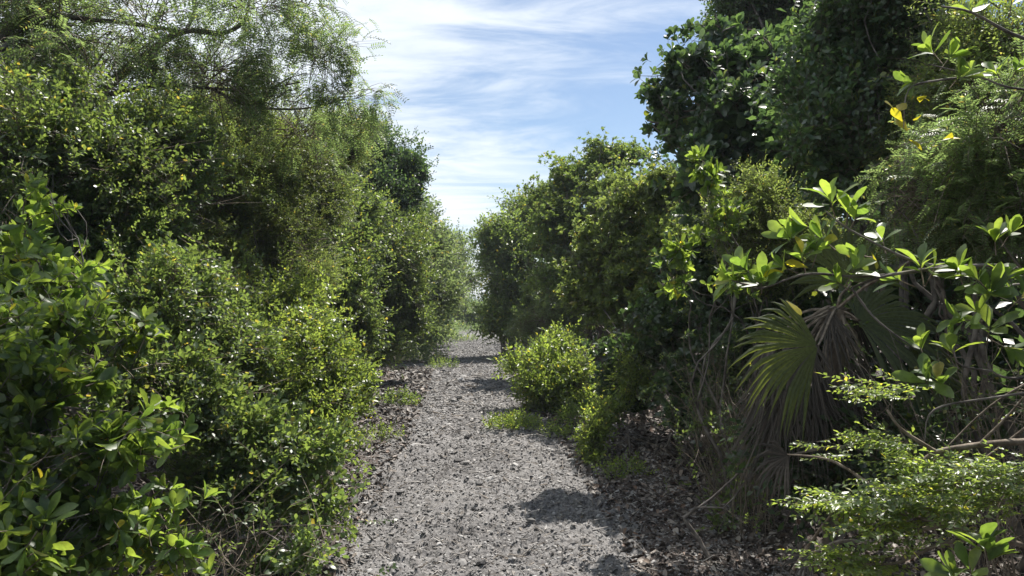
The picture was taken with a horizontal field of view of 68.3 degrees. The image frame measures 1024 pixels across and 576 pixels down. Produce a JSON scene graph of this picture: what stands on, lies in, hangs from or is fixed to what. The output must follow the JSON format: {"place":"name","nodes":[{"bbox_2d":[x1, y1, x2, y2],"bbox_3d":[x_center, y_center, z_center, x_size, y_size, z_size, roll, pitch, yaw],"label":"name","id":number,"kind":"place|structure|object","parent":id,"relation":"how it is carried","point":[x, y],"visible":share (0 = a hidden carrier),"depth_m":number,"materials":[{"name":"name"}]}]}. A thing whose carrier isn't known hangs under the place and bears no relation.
{"place":"outdoors","nodes":[
{"label":"outdoors","id":0,"kind":"place"},
{"bbox_2d":[326,327,652,575],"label":"path","id":1,"kind":"structure","parent":0,"point":[577,529],"depth_m":5.72,"materials":[{"name":"grey gravel"}]},
{"bbox_2d":[343,516,358,544],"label":"seedling","id":2,"kind":"object","parent":1,"relation":"on","point":[352,526],"visible":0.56,"depth_m":4.95,"materials":[{"name":"green plant"}]},
{"bbox_2d":[424,355,459,368],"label":"weed clump","id":3,"kind":"object","parent":1,"relation":"on","point":[448,363],"visible":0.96,"depth_m":17.94,"materials":[{"name":"green plant"}]},
{"bbox_2d":[449,331,478,340],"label":"weed clump","id":4,"kind":"object","parent":1,"relation":"on","point":[463,337],"visible":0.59,"depth_m":29.75,"materials":[{"name":"green plant"}]},
{"bbox_2d":[452,319,483,332],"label":"weed clump","id":5,"kind":"object","parent":1,"relation":"on","point":[465,326],"visible":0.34,"depth_m":38.41,"materials":[{"name":"green plant"}]},
{"bbox_2d":[450,290,489,327],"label":"round bush","id":6,"kind":"object","parent":1,"relation":"on","point":[465,315],"visible":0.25,"depth_m":43.52,"materials":[{"name":"green plant"}]},
{"bbox_2d":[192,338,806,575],"bbox_3d":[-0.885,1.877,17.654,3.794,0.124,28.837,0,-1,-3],"label":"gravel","id":7,"kind":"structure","parent":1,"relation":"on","point":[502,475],"depth_m":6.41,"materials":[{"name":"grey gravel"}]},
{"bbox_2d":[481,407,542,429],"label":"weed clump","id":8,"kind":"object","parent":1,"relation":"on","point":[510,419],"visible":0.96,"depth_m":9.38,"materials":[{"name":"green plant"}]},
{"bbox_2d":[529,414,583,438],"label":"weed clump","id":9,"kind":"object","parent":1,"relation":"on","point":[556,430],"visible":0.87,"depth_m":8.84,"materials":[{"name":"green plant"}]},
{"bbox_2d":[0,0,1022,301],"label":"sky","id":10,"kind":"structure","parent":0,"point":[496,86],"materials":[{"name":"blue"}]},
{"bbox_2d":[4,308,1023,575],"bbox_3d":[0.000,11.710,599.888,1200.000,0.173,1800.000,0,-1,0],"label":"ground","id":11,"kind":"structure","parent":0,"point":[710,540],"depth_m":5.33,"materials":[{"name":"soil"}]},
{"bbox_2d":[0,171,170,421],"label":"broadleaf shrub","id":12,"kind":"object","parent":11,"relation":"on","point":[42,271],"visible":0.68,"depth_m":4.19,"materials":[{"name":"green plant"}]},
{"bbox_2d":[0,259,223,575],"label":"broadleaf shrub","id":13,"kind":"object","parent":11,"relation":"on","point":[52,500],"visible":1,"depth_m":3.15,"materials":[{"name":"green plant"}]},
{"bbox_2d":[10,290,226,421],"bbox_3d":[-4.506,0.179,9.686,4.047,3.695,4.314,0,-1,0],"label":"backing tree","id":14,"kind":"object","parent":11,"relation":"on","point":[106,351],"depth_m":8.24,"materials":[{"name":"green plant"}]},
{"bbox_2d":[0,43,278,461],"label":"fine leaf tree","id":15,"kind":"object","parent":11,"relation":"on","point":[138,172],"visible":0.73,"depth_m":5.31,"materials":[{"name":"green plant"}]},
{"bbox_2d":[59,231,317,537],"bbox_3d":[-2.097,0.676,4.776,1.486,2.094,1.968,-1,-1,27],"label":"leaf bush","id":16,"kind":"object","parent":11,"relation":"on","point":[196,287],"visible":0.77,"depth_m":4.60,"materials":[{"name":"green plant"}]},
{"bbox_2d":[0,0,408,194],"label":"feathery tree","id":17,"kind":"object","parent":11,"relation":"on","point":[21,20],"visible":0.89,"depth_m":6.65,"materials":[{"name":"green plant"}]},
{"bbox_2d":[87,427,397,575],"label":"dry shrub","id":18,"kind":"object","parent":11,"relation":"on","point":[266,510],"visible":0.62,"depth_m":3.60,"materials":[{"name":"brown plant"}]},
{"bbox_2d":[115,38,390,302],"bbox_3d":[-2.755,-0.488,8.270,2.440,4.457,3.974,0,-1,26],"label":"fine leaf tree","id":19,"kind":"object","parent":11,"relation":"on","point":[313,200],"visible":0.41,"depth_m":7.87,"materials":[{"name":"green plant"}]},
{"bbox_2d":[77,365,433,575],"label":"leaf litter","id":20,"kind":"object","parent":11,"relation":"on","point":[390,410],"visible":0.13,"depth_m":8.07,"materials":[{"name":"brown plant"}]},
{"bbox_2d":[147,369,371,575],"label":"leaf bush","id":21,"kind":"object","parent":11,"relation":"on","point":[224,464],"visible":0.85,"depth_m":4.47,"materials":[{"name":"green plant"}]},
{"bbox_2d":[178,240,385,494],"bbox_3d":[-1.895,0.686,6.093,1.746,2.169,2.185,0,-1,0],"label":"leaf bush","id":22,"kind":"object","parent":11,"relation":"on","point":[334,375],"visible":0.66,"depth_m":5.88,"materials":[{"name":"green plant"}]},
{"bbox_2d":[306,152,420,363],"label":"leafy tree","id":23,"kind":"object","parent":11,"relation":"on","point":[357,293],"visible":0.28,"depth_m":11.10,"materials":[{"name":"green plant"}]},
{"bbox_2d":[344,421,404,442],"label":"weed clump","id":24,"kind":"object","parent":11,"relation":"on","point":[384,430],"visible":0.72,"depth_m":8.60,"materials":[{"name":"green plant"}]},
{"bbox_2d":[312,105,438,295],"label":"mangrove tree","id":25,"kind":"object","parent":11,"relation":"on","point":[404,175],"visible":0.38,"depth_m":13.73,"materials":[{"name":"green plant"}]},
{"bbox_2d":[375,383,424,405],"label":"weed clump","id":26,"kind":"object","parent":11,"relation":"on","point":[393,399],"visible":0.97,"depth_m":11.42,"materials":[{"name":"green plant"}]},
{"bbox_2d":[361,197,451,379],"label":"leafy tree","id":27,"kind":"object","parent":11,"relation":"on","point":[409,319],"visible":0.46,"depth_m":14.56,"materials":[{"name":"green plant"}]},
{"bbox_2d":[389,347,451,362],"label":"weed clump","id":28,"kind":"object","parent":11,"relation":"on","point":[422,357],"visible":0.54,"depth_m":19.67,"materials":[{"name":"green plant"}]},
{"bbox_2d":[385,191,469,364],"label":"leafy tree","id":29,"kind":"object","parent":11,"relation":"on","point":[441,292],"visible":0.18,"depth_m":19.64,"materials":[{"name":"green plant"}]},
{"bbox_2d":[415,315,461,350],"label":"round bush","id":30,"kind":"object","parent":11,"relation":"on","point":[447,329],"visible":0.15,"depth_m":24.12,"materials":[{"name":"green plant"}]},
{"bbox_2d":[406,219,477,347],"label":"leafy tree","id":31,"kind":"object","parent":11,"relation":"on","point":[455,265],"visible":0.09,"depth_m":26.94,"materials":[{"name":"green plant"}]},
{"bbox_2d":[450,218,487,327],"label":"wispy tree","id":32,"kind":"object","parent":11,"relation":"on","point":[468,274],"visible":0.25,"depth_m":33.31,"materials":[{"name":"green plant"}]},
{"bbox_2d":[203,347,773,575],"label":"leaf litter","id":33,"kind":"object","parent":11,"relation":"on","point":[520,528],"visible":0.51,"depth_m":6.75,"materials":[{"name":"grey gravel"}]},
{"bbox_2d":[459,171,550,356],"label":"leafy tree","id":34,"kind":"object","parent":11,"relation":"on","point":[499,257],"visible":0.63,"depth_m":21.40,"materials":[{"name":"green plant"}]},
{"bbox_2d":[231,344,787,575],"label":"stones","id":35,"kind":"object","parent":11,"relation":"on","point":[462,561],"visible":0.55,"depth_m":6.71,"materials":[{"name":"grey stone"}]},
{"bbox_2d":[517,398,559,411],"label":"weed clump","id":36,"kind":"object","parent":11,"relation":"on","point":[536,407],"visible":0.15,"depth_m":10.87,"materials":[{"name":"green plant"}]},
{"bbox_2d":[487,314,604,415],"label":"leafy bush","id":37,"kind":"object","parent":11,"relation":"on","point":[551,377],"visible":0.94,"depth_m":10.74,"materials":[{"name":"green plant"}]},
{"bbox_2d":[502,286,592,372],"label":"feathery shrub","id":38,"kind":"object","parent":11,"relation":"on","point":[527,322],"visible":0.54,"depth_m":14.25,"materials":[{"name":"plant"}]},
{"bbox_2d":[524,256,596,342],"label":"backing tree","id":39,"kind":"object","parent":11,"relation":"on","point":[552,304],"visible":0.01,"depth_m":26.56,"materials":[{"name":"green plant"}]},
{"bbox_2d":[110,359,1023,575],"bbox_3d":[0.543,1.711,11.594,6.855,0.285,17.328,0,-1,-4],"label":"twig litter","id":40,"kind":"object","parent":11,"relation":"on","point":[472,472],"visible":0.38,"depth_m":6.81,"materials":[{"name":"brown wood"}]},
{"bbox_2d":[552,394,590,422],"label":"weed clump","id":41,"kind":"object","parent":11,"relation":"on","point":[573,412],"visible":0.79,"depth_m":9.80,"materials":[{"name":"green plant"}]},
{"bbox_2d":[527,208,624,355],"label":"backing tree","id":42,"kind":"object","parent":11,"relation":"on","point":[596,335],"depth_m":20.43,"materials":[{"name":"green plant"}]},
{"bbox_2d":[509,126,652,371],"bbox_3d":[1.453,-0.745,15.680,3.064,5.245,3.849,0,-1,0],"label":"leafy tree","id":43,"kind":"object","parent":11,"relation":"on","point":[554,205],"visible":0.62,"depth_m":15.27,"materials":[{"name":"green plant"}]},
{"bbox_2d":[567,340,673,464],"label":"leafy shrub","id":44,"kind":"object","parent":11,"relation":"on","point":[601,420],"visible":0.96,"depth_m":7.76,"materials":[{"name":"green plant"}]},
{"bbox_2d":[588,447,659,479],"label":"weed clump","id":45,"kind":"object","parent":11,"relation":"on","point":[632,467],"visible":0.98,"depth_m":6.80,"materials":[{"name":"green plant"}]},
{"bbox_2d":[552,153,703,423],"bbox_3d":[1.720,0.026,10.065,1.743,3.580,2.840,1,-1,-38],"label":"leafy tree","id":46,"kind":"object","parent":11,"relation":"on","point":[613,263],"visible":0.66,"depth_m":10.07,"materials":[{"name":"green plant"}]},
{"bbox_2d":[570,139,720,377],"bbox_3d":[3.417,-0.454,15.200,4.566,5.596,5.376,0,-1,0],"label":"backing tree","id":47,"kind":"object","parent":11,"relation":"on","point":[656,154],"visible":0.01,"depth_m":15.81,"materials":[{"name":"green plant"}]},
{"bbox_2d":[608,296,783,504],"bbox_3d":[1.597,0.886,5.938,1.591,1.662,1.274,0,-1,0],"label":"dry shrub","id":48,"kind":"object","parent":11,"relation":"on","point":[698,425],"visible":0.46,"depth_m":5.95,"materials":[{"name":"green plant"}]},
{"bbox_2d":[654,143,791,509],"bbox_3d":[1.724,0.344,5.577,1.473,2.772,0.719,0,-1,-24],"label":"upright shrub","id":49,"kind":"object","parent":11,"relation":"on","point":[705,173],"visible":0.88,"depth_m":5.46,"materials":[{"name":"green plant"}]},
{"bbox_2d":[696,489,753,534],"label":"seedling","id":50,"kind":"object","parent":11,"relation":"on","point":[718,520],"visible":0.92,"depth_m":5.15,"materials":[{"name":"green plant"}]},
{"bbox_2d":[581,201,875,451],"bbox_3d":[2.017,0.452,7.596,1.865,2.595,3.602,0,-1,-18],"label":"tangled shrub","id":51,"kind":"object","parent":11,"relation":"on","point":[655,316],"visible":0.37,"depth_m":7.28,"materials":[{"name":"green plant"}]},
{"bbox_2d":[703,471,767,512],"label":"seedling","id":52,"kind":"object","parent":11,"relation":"on","point":[728,498],"visible":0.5,"depth_m":5.55,"materials":[{"name":"green plant"}]},
{"bbox_2d":[630,11,848,408],"bbox_3d":[2.415,-0.605,7.527,2.156,4.743,2.294,1,-1,-38],"label":"mangrove tree","id":53,"kind":"object","parent":11,"relation":"on","point":[717,75],"visible":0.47,"depth_m":7.42,"materials":[{"name":"green plant"}]},
{"bbox_2d":[664,362,818,537],"bbox_3d":[1.641,1.103,5.098,1.186,1.229,1.138,0,-1,0],"label":"dry shrub","id":54,"kind":"object","parent":11,"relation":"on","point":[757,517],"visible":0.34,"depth_m":5.13,"materials":[{"name":"brown plant"}]},
{"bbox_2d":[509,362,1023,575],"bbox_3d":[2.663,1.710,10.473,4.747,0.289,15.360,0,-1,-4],"label":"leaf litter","id":55,"kind":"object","parent":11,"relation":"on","point":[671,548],"visible":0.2,"depth_m":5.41,"materials":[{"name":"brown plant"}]},
{"bbox_2d":[697,0,842,387],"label":"tall tree","id":56,"kind":"object","parent":11,"relation":"on","point":[757,13],"visible":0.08,"depth_m":9.85,"materials":[{"name":"green plant"}]},
{"bbox_2d":[682,200,871,402],"bbox_3d":[4.448,-0.011,12.290,3.602,4.460,4.251,0,-1,21],"label":"backing tree","id":57,"kind":"object","parent":11,"relation":"on","point":[839,290],"depth_m":11.23,"materials":[{"name":"green plant"}]},
{"bbox_2d":[687,149,877,489],"bbox_3d":[2.181,0.267,6.122,1.438,2.923,1.220,0,-1,0],"label":"fine leaf shrub","id":58,"kind":"object","parent":11,"relation":"on","point":[766,195],"visible":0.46,"depth_m":6.15,"materials":[{"name":"green plant"}]},
{"bbox_2d":[683,358,958,563],"bbox_3d":[1.887,1.068,4.430,1.657,1.305,1.119,0,-1,0],"label":"shaded shrub","id":59,"kind":"object","parent":11,"relation":"on","point":[810,479],"visible":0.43,"depth_m":4.40,"materials":[{"name":"green plant"}]},
{"bbox_2d":[779,539,871,575],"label":"dead palm fan","id":60,"kind":"object","parent":11,"relation":"on","point":[803,567],"visible":0.7,"depth_m":3.47},
{"bbox_2d":[716,210,997,557],"bbox_3d":[1.975,0.588,4.475,1.679,2.321,1.126,0,-1,0],"label":"fan palm","id":61,"kind":"object","parent":11,"relation":"on","point":[794,365],"visible":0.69,"depth_m":4.35,"materials":[{"name":"green plant"}]},
{"bbox_2d":[749,441,843,510],"bbox_3d":[1.563,1.034,4.094,0.600,0.408,0.117,0,-1,-12],"label":"dead palm fan","id":62,"kind":"object","parent":61,"relation":"attached to","point":[777,454],"visible":0.91,"depth_m":4.07},
{"bbox_2d":[744,0,972,512],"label":"mangrove tree","id":63,"kind":"object","parent":11,"relation":"on","point":[828,111],"visible":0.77,"depth_m":5.33,"materials":[{"name":"green plant"}]},
{"bbox_2d":[713,177,1023,441],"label":"broadleaf shrub","id":64,"kind":"object","parent":11,"relation":"on","point":[790,230],"visible":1,"depth_m":2.38,"materials":[{"name":"green plant"}]},
{"bbox_2d":[765,321,1023,575],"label":"dry shrub","id":65,"kind":"object","parent":11,"relation":"on","point":[1006,522],"visible":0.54,"depth_m":3.97,"materials":[{"name":"brown plant"}]},
{"bbox_2d":[772,365,1023,575],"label":"branch shrub","id":66,"kind":"object","parent":11,"relation":"on","point":[846,505],"visible":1,"depth_m":2.34,"materials":[{"name":"green plant"}]},
{"bbox_2d":[792,119,1023,478],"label":"backing tree","id":67,"kind":"object","parent":11,"relation":"on","point":[918,300],"visible":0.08,"depth_m":6.29,"materials":[{"name":"green plant"}]},
{"bbox_2d":[815,5,1023,448],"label":"backing tree","id":68,"kind":"object","parent":11,"relation":"on","point":[1019,428],"depth_m":7.79,"materials":[{"name":"green plant"}]},
{"bbox_2d":[837,26,1023,572],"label":"feathery shrub","id":69,"kind":"object","parent":11,"relation":"on","point":[965,191],"visible":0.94,"depth_m":3.70,"materials":[{"name":"green plant"}]},
{"bbox_2d":[860,0,1023,506],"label":"olive tree","id":70,"kind":"object","parent":11,"relation":"on","point":[991,42],"visible":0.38,"depth_m":4.64,"materials":[{"name":"green plant"}]},
{"bbox_2d":[885,0,1023,149],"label":"broadleaf tree","id":71,"kind":"object","parent":11,"relation":"on","point":[950,51],"visible":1,"depth_m":3.01,"materials":[{"name":"green plant"}]},
{"bbox_2d":[919,522,1017,575],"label":"broadleaf seedling","id":72,"kind":"object","parent":11,"relation":"on","point":[985,540],"visible":1,"depth_m":1.89,"materials":[{"name":"green plant"}]},
{"bbox_2d":[966,244,1023,422],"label":"backing tree","id":73,"kind":"object","parent":11,"relation":"on","point":[1017,338],"visible":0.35,"depth_m":5.15,"materials":[{"name":"green plant"}]}
]}

